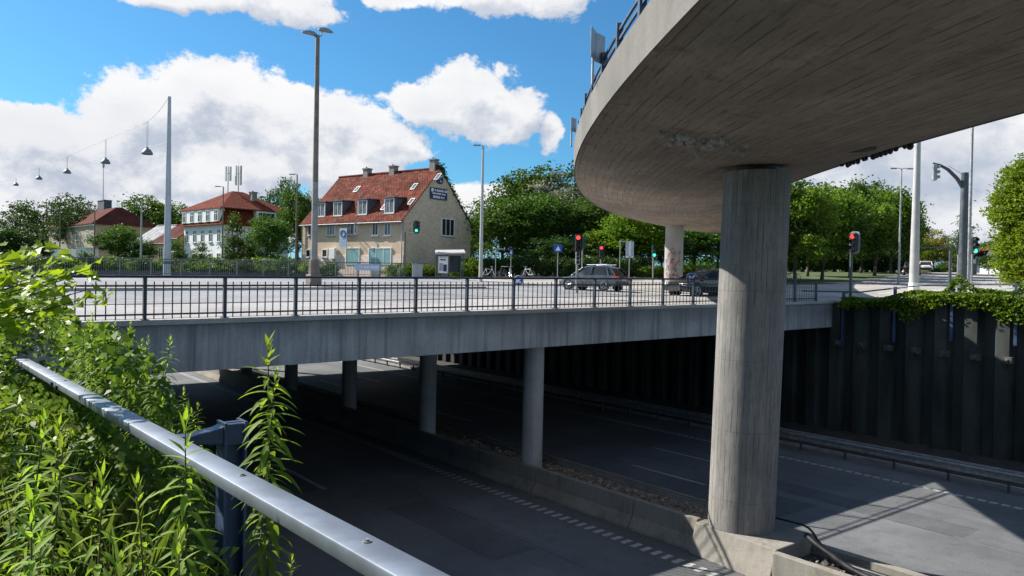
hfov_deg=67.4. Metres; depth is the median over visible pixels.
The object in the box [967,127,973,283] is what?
thin pole
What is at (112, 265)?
bush
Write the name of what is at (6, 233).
tree
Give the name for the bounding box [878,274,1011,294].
junction marking
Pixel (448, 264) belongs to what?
bus shelter
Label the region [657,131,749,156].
nest cluster
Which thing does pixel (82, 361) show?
goldenrod
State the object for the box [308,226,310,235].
window
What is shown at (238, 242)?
tree
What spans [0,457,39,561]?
goldenrod
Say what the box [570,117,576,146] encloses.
road sign
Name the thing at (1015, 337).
railing
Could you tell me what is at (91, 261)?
bush
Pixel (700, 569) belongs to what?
motorway marking
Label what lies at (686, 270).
hedge
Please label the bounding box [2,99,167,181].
suspension wire
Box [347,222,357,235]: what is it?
window
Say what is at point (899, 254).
street lamp
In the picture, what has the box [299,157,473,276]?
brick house
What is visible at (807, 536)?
cable
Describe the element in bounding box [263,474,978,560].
road patch
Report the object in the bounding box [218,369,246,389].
concrete barrier
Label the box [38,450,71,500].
goldenrod
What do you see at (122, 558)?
goldenrod
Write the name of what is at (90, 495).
goldenrod
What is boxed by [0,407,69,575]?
goldenrod
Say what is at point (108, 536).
goldenrod
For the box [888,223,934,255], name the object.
tree
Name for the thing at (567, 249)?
tree
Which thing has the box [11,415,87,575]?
goldenrod
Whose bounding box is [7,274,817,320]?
bridge railing
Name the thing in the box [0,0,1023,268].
sky
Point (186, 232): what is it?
window
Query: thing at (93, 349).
goldenrod
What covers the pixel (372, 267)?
street board
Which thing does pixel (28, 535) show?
goldenrod
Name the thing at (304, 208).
tree
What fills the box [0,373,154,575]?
weeds
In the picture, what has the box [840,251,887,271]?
hedge
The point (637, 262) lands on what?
hedge
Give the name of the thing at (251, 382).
concrete barrier
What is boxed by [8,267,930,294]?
ground
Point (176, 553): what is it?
goldenrod
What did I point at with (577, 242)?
traffic signal
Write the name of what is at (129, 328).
goldenrod
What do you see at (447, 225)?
window
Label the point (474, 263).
bush
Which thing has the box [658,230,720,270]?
tree
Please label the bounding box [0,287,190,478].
bramble
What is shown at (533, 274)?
bicycle
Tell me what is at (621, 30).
flyover railing
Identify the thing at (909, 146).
nest row
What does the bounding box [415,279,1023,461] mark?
retaining wall
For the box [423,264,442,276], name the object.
bush
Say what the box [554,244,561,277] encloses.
road sign
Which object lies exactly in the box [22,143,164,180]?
suspension wire
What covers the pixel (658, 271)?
hedge
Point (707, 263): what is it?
distant wood
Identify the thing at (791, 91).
flyover
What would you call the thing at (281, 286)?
median paving
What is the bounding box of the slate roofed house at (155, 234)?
[135,224,181,261]
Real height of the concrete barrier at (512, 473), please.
0.840 m
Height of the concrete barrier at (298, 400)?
0.840 m
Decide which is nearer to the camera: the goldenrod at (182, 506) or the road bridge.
the goldenrod at (182, 506)
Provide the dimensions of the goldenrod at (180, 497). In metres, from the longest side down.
0.826 x 0.193 x 0.174 m
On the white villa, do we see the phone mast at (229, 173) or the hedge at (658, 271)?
the phone mast at (229, 173)
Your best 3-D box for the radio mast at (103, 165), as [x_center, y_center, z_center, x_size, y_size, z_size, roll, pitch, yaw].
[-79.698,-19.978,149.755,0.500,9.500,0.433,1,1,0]
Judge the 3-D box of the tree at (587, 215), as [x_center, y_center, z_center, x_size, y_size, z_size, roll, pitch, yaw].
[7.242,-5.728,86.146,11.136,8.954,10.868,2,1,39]
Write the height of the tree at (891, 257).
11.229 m
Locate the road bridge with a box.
[0,275,834,467]
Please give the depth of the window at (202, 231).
100.39 m
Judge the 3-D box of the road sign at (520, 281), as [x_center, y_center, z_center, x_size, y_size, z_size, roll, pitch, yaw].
[0.370,-0.152,43.983,0.586,1.161,0.109,1,1,0]
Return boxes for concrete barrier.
[196,370,220,380]
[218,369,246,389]
[242,376,273,399]
[272,387,310,411]
[393,424,460,465]
[453,443,539,493]
[531,468,637,528]
[628,498,700,550]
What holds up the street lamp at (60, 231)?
on the ground at (837, 276)
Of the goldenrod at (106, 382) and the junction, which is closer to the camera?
the goldenrod at (106, 382)
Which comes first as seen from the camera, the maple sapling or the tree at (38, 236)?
the maple sapling
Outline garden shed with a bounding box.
[75,247,98,256]
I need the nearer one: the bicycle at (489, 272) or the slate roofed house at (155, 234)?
the bicycle at (489, 272)
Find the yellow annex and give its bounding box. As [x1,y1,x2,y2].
[171,227,183,267]
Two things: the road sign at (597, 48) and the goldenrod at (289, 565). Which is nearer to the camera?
the goldenrod at (289, 565)
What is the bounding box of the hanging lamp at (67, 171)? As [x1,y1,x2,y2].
[63,168,70,173]
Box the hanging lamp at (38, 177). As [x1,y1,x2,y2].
[36,168,42,179]
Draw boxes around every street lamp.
[59,209,60,249]
[89,205,94,256]
[135,200,141,255]
[215,186,223,258]
[289,174,297,271]
[474,144,483,281]
[890,168,913,284]
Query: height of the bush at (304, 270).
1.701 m
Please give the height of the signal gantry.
7.896 m
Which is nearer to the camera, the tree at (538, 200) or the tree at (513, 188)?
the tree at (538, 200)
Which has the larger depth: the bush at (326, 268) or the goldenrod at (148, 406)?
the bush at (326, 268)
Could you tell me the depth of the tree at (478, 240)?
95.30 m
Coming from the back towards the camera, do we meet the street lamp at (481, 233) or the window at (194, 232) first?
the window at (194, 232)
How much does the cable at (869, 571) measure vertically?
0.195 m
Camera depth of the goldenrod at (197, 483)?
4.44 m
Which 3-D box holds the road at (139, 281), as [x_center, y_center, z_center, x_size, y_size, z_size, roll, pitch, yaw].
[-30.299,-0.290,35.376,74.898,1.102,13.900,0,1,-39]
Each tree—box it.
[0,211,48,238]
[0,223,46,257]
[3,192,93,240]
[6,230,55,257]
[44,200,97,243]
[83,223,142,257]
[113,192,189,224]
[116,238,161,261]
[159,239,189,270]
[188,241,211,260]
[216,211,251,265]
[242,243,261,261]
[243,213,293,260]
[258,175,300,236]
[275,184,320,263]
[463,195,556,258]
[467,211,499,255]
[470,238,491,257]
[484,160,579,254]
[495,191,580,257]
[518,235,597,260]
[522,160,599,236]
[546,199,621,259]
[569,195,636,259]
[572,225,652,266]
[593,213,684,257]
[642,229,696,265]
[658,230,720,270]
[687,230,720,266]
[788,178,851,281]
[788,179,884,279]
[788,247,833,275]
[825,174,908,277]
[834,249,881,272]
[840,177,935,275]
[877,203,929,273]
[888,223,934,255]
[908,229,956,265]
[937,245,956,264]
[944,213,981,260]
[974,152,1023,287]
[978,240,997,251]
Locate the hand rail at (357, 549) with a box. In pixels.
[16,359,449,575]
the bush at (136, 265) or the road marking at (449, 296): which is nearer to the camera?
the road marking at (449, 296)
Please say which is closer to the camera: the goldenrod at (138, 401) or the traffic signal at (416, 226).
the goldenrod at (138, 401)
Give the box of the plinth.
[689,519,816,575]
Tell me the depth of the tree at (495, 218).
80.37 m
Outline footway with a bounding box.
[62,295,812,319]
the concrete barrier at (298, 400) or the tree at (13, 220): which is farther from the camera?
the tree at (13, 220)
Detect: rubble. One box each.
[448,436,707,519]
[805,557,855,575]
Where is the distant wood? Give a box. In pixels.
[33,236,1005,269]
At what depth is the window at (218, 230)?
97.49 m
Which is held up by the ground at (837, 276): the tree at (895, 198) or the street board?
the tree at (895, 198)
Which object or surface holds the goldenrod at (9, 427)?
on the soil strip
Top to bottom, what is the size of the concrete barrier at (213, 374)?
0.840 m
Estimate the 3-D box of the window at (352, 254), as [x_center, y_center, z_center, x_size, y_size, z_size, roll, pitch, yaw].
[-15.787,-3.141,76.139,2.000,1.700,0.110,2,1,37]
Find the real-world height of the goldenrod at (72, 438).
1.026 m
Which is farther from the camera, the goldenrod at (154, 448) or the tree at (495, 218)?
the tree at (495, 218)
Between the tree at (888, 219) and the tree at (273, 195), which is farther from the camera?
the tree at (273, 195)
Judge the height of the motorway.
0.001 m
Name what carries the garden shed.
on the ground at (837, 276)
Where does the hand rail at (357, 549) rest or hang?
on the soil strip
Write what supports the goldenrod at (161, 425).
on the creeping weeds at (125, 457)
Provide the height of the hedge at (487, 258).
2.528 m
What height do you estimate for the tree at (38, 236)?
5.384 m
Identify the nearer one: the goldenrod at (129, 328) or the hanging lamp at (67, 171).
the goldenrod at (129, 328)
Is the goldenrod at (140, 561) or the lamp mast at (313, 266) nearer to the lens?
the goldenrod at (140, 561)
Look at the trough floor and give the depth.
19.04 m
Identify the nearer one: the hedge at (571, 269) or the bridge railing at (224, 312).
the bridge railing at (224, 312)
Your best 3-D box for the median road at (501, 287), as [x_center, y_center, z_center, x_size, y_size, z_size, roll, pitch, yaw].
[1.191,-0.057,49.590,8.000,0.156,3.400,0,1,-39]
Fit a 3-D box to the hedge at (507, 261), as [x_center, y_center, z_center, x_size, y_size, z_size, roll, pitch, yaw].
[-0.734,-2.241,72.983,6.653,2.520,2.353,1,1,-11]
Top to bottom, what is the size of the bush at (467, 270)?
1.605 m
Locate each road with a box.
[17,278,511,284]
[19,288,682,303]
[486,286,574,288]
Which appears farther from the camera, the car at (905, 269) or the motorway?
the car at (905, 269)
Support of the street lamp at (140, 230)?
on the ground at (837, 276)
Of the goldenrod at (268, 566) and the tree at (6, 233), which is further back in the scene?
the tree at (6, 233)
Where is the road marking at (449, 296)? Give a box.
[72,279,689,301]
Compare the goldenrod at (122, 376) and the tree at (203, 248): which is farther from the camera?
the tree at (203, 248)
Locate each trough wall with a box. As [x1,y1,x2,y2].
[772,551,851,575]
[812,544,927,575]
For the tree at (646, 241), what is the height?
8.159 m
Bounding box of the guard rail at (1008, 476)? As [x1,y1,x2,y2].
[363,357,1023,493]
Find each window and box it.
[158,248,162,258]
[185,231,188,242]
[193,230,196,242]
[199,230,204,242]
[207,230,212,242]
[216,229,220,242]
[304,249,310,257]
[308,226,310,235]
[320,249,327,257]
[327,225,335,235]
[345,248,359,264]
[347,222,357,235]
[368,248,391,263]
[372,223,378,235]
[384,223,391,235]
[441,218,454,237]
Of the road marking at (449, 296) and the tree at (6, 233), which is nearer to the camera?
the road marking at (449, 296)
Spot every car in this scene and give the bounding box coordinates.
[559,264,629,291]
[665,269,718,295]
[901,262,921,275]
[920,260,934,271]
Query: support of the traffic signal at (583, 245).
on the junction
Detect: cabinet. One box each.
[412,264,422,276]
[970,263,977,273]
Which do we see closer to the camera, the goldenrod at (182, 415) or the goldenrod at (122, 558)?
the goldenrod at (122, 558)
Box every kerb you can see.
[0,284,717,305]
[366,359,1023,491]
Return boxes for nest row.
[839,143,913,167]
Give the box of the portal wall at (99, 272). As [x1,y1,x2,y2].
[7,268,322,275]
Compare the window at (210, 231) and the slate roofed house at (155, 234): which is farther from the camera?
the slate roofed house at (155, 234)
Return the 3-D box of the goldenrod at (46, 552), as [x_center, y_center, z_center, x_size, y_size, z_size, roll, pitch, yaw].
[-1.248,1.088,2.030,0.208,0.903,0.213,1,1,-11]
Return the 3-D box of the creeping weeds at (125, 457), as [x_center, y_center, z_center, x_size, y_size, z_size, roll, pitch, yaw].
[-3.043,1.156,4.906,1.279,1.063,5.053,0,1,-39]
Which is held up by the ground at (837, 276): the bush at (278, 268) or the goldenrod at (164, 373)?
the bush at (278, 268)
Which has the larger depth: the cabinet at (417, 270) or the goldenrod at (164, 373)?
the cabinet at (417, 270)
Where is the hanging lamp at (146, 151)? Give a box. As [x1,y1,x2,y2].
[141,147,152,154]
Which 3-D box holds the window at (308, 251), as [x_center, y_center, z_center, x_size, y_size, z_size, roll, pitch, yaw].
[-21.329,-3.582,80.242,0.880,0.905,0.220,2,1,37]
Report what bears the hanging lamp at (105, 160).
hanging from the suspension wire at (101, 141)
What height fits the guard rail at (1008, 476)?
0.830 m
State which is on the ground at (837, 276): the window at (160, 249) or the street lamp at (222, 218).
the street lamp at (222, 218)
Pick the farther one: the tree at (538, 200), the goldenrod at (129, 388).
the tree at (538, 200)
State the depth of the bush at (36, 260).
72.98 m
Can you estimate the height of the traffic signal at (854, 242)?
3.857 m
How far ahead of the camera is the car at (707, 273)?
39.54 m
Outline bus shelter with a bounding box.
[435,250,465,276]
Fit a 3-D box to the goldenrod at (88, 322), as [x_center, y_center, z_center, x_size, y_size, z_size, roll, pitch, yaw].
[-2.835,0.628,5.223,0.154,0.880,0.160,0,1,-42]
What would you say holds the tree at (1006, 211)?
on the ground at (837, 276)
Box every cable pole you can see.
[163,96,171,274]
[908,142,920,290]
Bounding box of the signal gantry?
[932,162,968,291]
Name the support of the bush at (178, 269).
on the ground at (837, 276)
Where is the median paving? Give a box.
[2,284,496,287]
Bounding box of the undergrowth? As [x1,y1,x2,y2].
[0,401,126,571]
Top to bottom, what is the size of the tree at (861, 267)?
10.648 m
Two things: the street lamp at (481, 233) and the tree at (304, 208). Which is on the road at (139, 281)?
the street lamp at (481, 233)
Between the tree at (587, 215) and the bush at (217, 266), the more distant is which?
the tree at (587, 215)
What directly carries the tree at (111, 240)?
on the ground at (837, 276)
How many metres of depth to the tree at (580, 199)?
89.52 m
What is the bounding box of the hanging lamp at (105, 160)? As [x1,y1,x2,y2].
[101,140,110,163]
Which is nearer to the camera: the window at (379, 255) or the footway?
the footway
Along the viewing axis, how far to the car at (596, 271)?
45.63 m
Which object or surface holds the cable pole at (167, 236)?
on the ground at (837, 276)
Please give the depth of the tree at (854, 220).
71.11 m
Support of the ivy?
attached to the retaining wall at (923, 379)
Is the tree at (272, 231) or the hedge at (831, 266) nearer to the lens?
the tree at (272, 231)
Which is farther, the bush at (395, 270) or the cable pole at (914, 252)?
the bush at (395, 270)
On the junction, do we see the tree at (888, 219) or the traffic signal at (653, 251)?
the traffic signal at (653, 251)
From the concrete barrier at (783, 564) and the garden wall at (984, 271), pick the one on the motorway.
the concrete barrier at (783, 564)
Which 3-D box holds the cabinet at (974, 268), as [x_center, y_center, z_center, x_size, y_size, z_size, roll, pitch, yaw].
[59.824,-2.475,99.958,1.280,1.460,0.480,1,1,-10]
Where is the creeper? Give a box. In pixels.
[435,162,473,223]
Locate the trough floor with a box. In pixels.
[800,553,853,575]
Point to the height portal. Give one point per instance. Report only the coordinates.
(950, 265)
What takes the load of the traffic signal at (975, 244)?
on the junction
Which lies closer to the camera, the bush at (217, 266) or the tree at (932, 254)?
the bush at (217, 266)
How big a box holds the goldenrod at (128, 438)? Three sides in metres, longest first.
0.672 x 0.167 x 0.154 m
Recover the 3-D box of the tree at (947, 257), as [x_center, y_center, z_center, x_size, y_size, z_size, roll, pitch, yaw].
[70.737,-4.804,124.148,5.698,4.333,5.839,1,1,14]
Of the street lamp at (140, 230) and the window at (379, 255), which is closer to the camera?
the window at (379, 255)
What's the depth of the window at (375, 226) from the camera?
74.22 m
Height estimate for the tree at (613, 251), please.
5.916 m
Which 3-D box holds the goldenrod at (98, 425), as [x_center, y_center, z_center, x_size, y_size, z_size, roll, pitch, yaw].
[-2.354,0.753,4.358,0.171,0.715,0.164,-7,8,-23]
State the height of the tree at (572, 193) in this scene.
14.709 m
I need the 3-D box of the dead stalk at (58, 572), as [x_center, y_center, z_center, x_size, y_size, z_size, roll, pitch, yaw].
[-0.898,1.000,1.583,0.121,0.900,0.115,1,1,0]
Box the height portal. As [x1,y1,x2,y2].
[920,246,951,286]
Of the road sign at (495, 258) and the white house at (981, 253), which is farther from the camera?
the white house at (981, 253)
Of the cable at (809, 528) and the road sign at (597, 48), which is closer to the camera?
the road sign at (597, 48)
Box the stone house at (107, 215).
[46,199,155,259]
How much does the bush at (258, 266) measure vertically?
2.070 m
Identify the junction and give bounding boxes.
[461,272,1023,299]
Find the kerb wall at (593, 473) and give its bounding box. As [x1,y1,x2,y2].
[238,368,708,508]
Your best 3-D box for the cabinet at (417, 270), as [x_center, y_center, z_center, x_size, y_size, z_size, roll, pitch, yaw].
[-7.884,-1.408,63.989,0.930,1.210,0.480,1,1,-10]
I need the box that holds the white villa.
[179,191,292,272]
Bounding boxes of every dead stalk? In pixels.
[0,465,18,560]
[36,562,92,575]
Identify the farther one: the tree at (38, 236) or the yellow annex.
the yellow annex
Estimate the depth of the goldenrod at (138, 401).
4.74 m
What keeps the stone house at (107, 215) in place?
on the ground at (837, 276)
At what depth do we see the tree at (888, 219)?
78.62 m
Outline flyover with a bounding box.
[574,0,1023,534]
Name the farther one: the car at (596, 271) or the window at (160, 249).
the window at (160, 249)
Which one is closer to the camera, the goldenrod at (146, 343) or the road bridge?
the goldenrod at (146, 343)
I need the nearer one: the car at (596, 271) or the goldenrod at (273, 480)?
the goldenrod at (273, 480)
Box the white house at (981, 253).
[952,247,994,271]
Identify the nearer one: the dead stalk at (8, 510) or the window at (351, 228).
the dead stalk at (8, 510)
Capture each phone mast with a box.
[224,166,231,192]
[235,165,241,191]
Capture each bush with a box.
[11,255,50,268]
[35,258,79,268]
[74,249,109,269]
[93,255,129,269]
[123,254,152,270]
[141,260,176,270]
[174,256,202,271]
[188,255,232,271]
[223,255,258,272]
[245,255,275,275]
[262,256,303,275]
[293,259,321,275]
[320,260,341,275]
[378,264,406,276]
[396,262,415,276]
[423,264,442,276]
[447,262,474,276]
[462,255,486,276]
[927,262,956,272]
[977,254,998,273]
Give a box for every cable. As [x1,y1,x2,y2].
[775,517,875,575]
[803,532,871,575]
[847,562,888,575]
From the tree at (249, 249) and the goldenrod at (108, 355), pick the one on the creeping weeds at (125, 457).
the goldenrod at (108, 355)
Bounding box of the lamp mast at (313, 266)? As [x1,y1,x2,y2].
[301,27,332,284]
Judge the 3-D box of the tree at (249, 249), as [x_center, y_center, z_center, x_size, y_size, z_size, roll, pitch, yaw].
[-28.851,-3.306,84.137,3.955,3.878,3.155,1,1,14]
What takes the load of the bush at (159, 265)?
on the ground at (837, 276)
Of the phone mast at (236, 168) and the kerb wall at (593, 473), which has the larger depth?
the phone mast at (236, 168)
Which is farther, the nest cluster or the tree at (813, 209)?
the tree at (813, 209)
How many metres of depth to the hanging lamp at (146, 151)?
65.59 m
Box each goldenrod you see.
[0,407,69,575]
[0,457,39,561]
[0,482,74,575]
[1,415,20,464]
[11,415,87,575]
[12,430,92,575]
[22,528,65,575]
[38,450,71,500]
[63,426,83,486]
[68,458,128,575]
[68,492,102,541]
[74,328,96,421]
[74,341,93,381]
[79,487,115,549]
[80,360,109,470]
[82,318,102,393]
[82,318,104,422]
[92,357,113,441]
[96,321,118,394]
[109,322,132,402]
[111,542,130,574]
[113,338,142,450]
[115,363,135,439]
[115,466,170,575]
[119,374,148,480]
[130,368,151,475]
[131,335,151,415]
[132,536,143,573]
[137,375,168,502]
[139,372,168,482]
[139,391,162,513]
[141,335,179,476]
[147,401,227,575]
[152,396,174,502]
[158,514,199,575]
[161,394,174,496]
[163,416,190,547]
[167,400,190,499]
[170,428,211,544]
[174,386,189,502]
[189,407,215,533]
[190,402,209,523]
[231,331,301,575]
[244,364,287,575]
[282,552,299,575]
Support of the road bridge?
on the ground at (837, 276)
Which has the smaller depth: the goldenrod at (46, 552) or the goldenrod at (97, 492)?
the goldenrod at (46, 552)
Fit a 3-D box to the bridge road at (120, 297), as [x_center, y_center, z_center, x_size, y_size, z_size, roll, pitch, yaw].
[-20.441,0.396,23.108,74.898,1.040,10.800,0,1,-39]
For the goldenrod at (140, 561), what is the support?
on the soil strip
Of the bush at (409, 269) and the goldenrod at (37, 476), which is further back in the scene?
the bush at (409, 269)
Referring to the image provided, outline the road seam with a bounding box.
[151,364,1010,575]
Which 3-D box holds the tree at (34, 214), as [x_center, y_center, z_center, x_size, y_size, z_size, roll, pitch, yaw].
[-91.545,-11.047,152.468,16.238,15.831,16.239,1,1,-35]
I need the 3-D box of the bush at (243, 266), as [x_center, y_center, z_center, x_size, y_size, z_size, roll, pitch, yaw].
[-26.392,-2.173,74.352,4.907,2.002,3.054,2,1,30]
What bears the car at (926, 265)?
on the ground at (837, 276)
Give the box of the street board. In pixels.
[354,264,379,275]
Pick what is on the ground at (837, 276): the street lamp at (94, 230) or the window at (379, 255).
the street lamp at (94, 230)
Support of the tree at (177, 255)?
on the ground at (837, 276)
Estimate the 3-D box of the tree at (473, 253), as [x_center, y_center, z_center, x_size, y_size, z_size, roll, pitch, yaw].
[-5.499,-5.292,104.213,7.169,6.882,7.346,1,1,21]
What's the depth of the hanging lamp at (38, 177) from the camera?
116.73 m
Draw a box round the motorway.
[72,360,1023,575]
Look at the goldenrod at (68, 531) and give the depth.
2.09 m
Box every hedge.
[447,252,506,275]
[476,252,532,275]
[512,252,570,276]
[552,252,610,276]
[596,251,656,277]
[630,263,694,277]
[683,263,718,277]
[787,259,821,271]
[809,255,854,271]
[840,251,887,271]
[869,251,909,271]
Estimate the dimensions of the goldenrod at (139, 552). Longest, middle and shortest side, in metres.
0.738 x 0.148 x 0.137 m
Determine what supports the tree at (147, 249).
on the ground at (837, 276)
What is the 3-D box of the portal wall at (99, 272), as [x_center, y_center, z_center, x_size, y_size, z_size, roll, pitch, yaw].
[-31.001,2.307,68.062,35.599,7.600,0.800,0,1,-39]
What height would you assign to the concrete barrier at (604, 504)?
0.840 m
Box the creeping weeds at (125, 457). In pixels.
[0,359,242,575]
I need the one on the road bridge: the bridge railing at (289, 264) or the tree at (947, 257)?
the bridge railing at (289, 264)
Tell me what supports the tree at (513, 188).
on the ground at (837, 276)
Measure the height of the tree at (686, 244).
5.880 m
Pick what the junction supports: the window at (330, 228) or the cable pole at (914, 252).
the cable pole at (914, 252)
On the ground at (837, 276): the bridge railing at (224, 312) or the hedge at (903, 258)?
the hedge at (903, 258)
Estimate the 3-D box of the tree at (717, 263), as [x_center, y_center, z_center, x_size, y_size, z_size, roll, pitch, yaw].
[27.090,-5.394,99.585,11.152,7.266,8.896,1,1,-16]
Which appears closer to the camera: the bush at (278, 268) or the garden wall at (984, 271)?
the bush at (278, 268)
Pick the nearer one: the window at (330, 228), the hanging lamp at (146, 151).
the hanging lamp at (146, 151)
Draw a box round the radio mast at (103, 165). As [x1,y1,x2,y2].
[102,164,104,199]
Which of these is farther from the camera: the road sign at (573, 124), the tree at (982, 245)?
the tree at (982, 245)
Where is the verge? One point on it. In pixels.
(986, 460)
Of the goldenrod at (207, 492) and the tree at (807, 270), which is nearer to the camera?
the goldenrod at (207, 492)
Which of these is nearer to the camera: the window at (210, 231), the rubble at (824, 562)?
the rubble at (824, 562)
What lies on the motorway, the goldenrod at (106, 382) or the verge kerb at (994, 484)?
the verge kerb at (994, 484)
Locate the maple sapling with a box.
[0,239,113,341]
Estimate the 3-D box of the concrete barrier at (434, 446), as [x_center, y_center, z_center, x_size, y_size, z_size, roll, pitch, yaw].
[-3.515,6.357,31.374,0.476,0.840,4.576,0,1,-39]
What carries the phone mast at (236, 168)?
on the white villa
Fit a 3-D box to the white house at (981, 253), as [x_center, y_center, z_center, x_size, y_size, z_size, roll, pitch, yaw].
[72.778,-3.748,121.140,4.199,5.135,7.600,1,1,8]
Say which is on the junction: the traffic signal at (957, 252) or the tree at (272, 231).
the traffic signal at (957, 252)
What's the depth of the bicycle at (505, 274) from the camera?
67.59 m
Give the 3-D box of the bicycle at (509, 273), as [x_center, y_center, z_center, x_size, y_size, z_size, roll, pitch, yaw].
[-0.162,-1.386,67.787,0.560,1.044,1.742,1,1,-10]
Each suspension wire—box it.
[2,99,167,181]
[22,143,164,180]
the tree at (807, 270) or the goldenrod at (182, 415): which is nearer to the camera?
the goldenrod at (182, 415)
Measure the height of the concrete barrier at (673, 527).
0.840 m
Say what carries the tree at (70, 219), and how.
on the ground at (837, 276)
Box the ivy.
[838,275,1023,325]
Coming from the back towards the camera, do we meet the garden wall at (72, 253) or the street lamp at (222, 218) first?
the garden wall at (72, 253)
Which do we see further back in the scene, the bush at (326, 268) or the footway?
the bush at (326, 268)
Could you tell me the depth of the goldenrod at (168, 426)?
4.26 m
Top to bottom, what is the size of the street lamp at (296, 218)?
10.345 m
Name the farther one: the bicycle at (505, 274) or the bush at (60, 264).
the bush at (60, 264)
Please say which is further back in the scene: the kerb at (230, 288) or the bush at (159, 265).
the bush at (159, 265)
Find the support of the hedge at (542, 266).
on the ground at (837, 276)
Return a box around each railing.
[0,256,436,276]
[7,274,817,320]
[578,0,649,123]
[802,283,1021,345]
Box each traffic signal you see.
[404,221,419,276]
[573,233,582,292]
[581,237,585,267]
[598,245,604,265]
[652,245,655,282]
[848,231,861,296]
[956,233,958,286]
[970,237,979,286]
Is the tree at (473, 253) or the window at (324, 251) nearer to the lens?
the window at (324, 251)
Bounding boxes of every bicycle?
[483,266,496,276]
[497,266,507,276]
[507,266,512,276]
[520,266,535,276]
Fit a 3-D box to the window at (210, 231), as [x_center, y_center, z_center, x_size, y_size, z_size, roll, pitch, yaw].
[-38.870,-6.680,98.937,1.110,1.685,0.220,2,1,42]
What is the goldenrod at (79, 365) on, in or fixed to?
on the creeping weeds at (125, 457)
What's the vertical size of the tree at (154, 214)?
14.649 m
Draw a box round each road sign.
[495,248,502,276]
[515,275,523,283]
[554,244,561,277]
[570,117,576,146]
[590,26,604,84]
[626,241,633,275]
[686,273,696,277]
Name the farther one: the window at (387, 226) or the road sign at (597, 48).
the window at (387, 226)
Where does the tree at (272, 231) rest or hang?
on the ground at (837, 276)
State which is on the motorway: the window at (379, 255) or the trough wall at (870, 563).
the trough wall at (870, 563)
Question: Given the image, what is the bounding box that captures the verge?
[373,356,1023,487]
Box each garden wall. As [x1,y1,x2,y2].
[51,249,75,258]
[980,265,1007,273]
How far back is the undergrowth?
3.29 m
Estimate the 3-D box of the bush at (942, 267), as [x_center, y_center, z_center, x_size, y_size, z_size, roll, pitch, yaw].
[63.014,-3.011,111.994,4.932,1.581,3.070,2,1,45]
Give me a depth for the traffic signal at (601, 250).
65.66 m
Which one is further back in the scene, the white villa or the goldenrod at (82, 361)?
the white villa
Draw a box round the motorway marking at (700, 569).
[168,361,1022,575]
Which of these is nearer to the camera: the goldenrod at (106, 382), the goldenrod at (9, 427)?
the goldenrod at (9, 427)
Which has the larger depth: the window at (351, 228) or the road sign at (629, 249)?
the window at (351, 228)
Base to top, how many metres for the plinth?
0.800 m
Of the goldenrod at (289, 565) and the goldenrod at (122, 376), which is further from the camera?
the goldenrod at (122, 376)
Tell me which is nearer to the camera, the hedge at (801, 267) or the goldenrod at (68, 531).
the goldenrod at (68, 531)

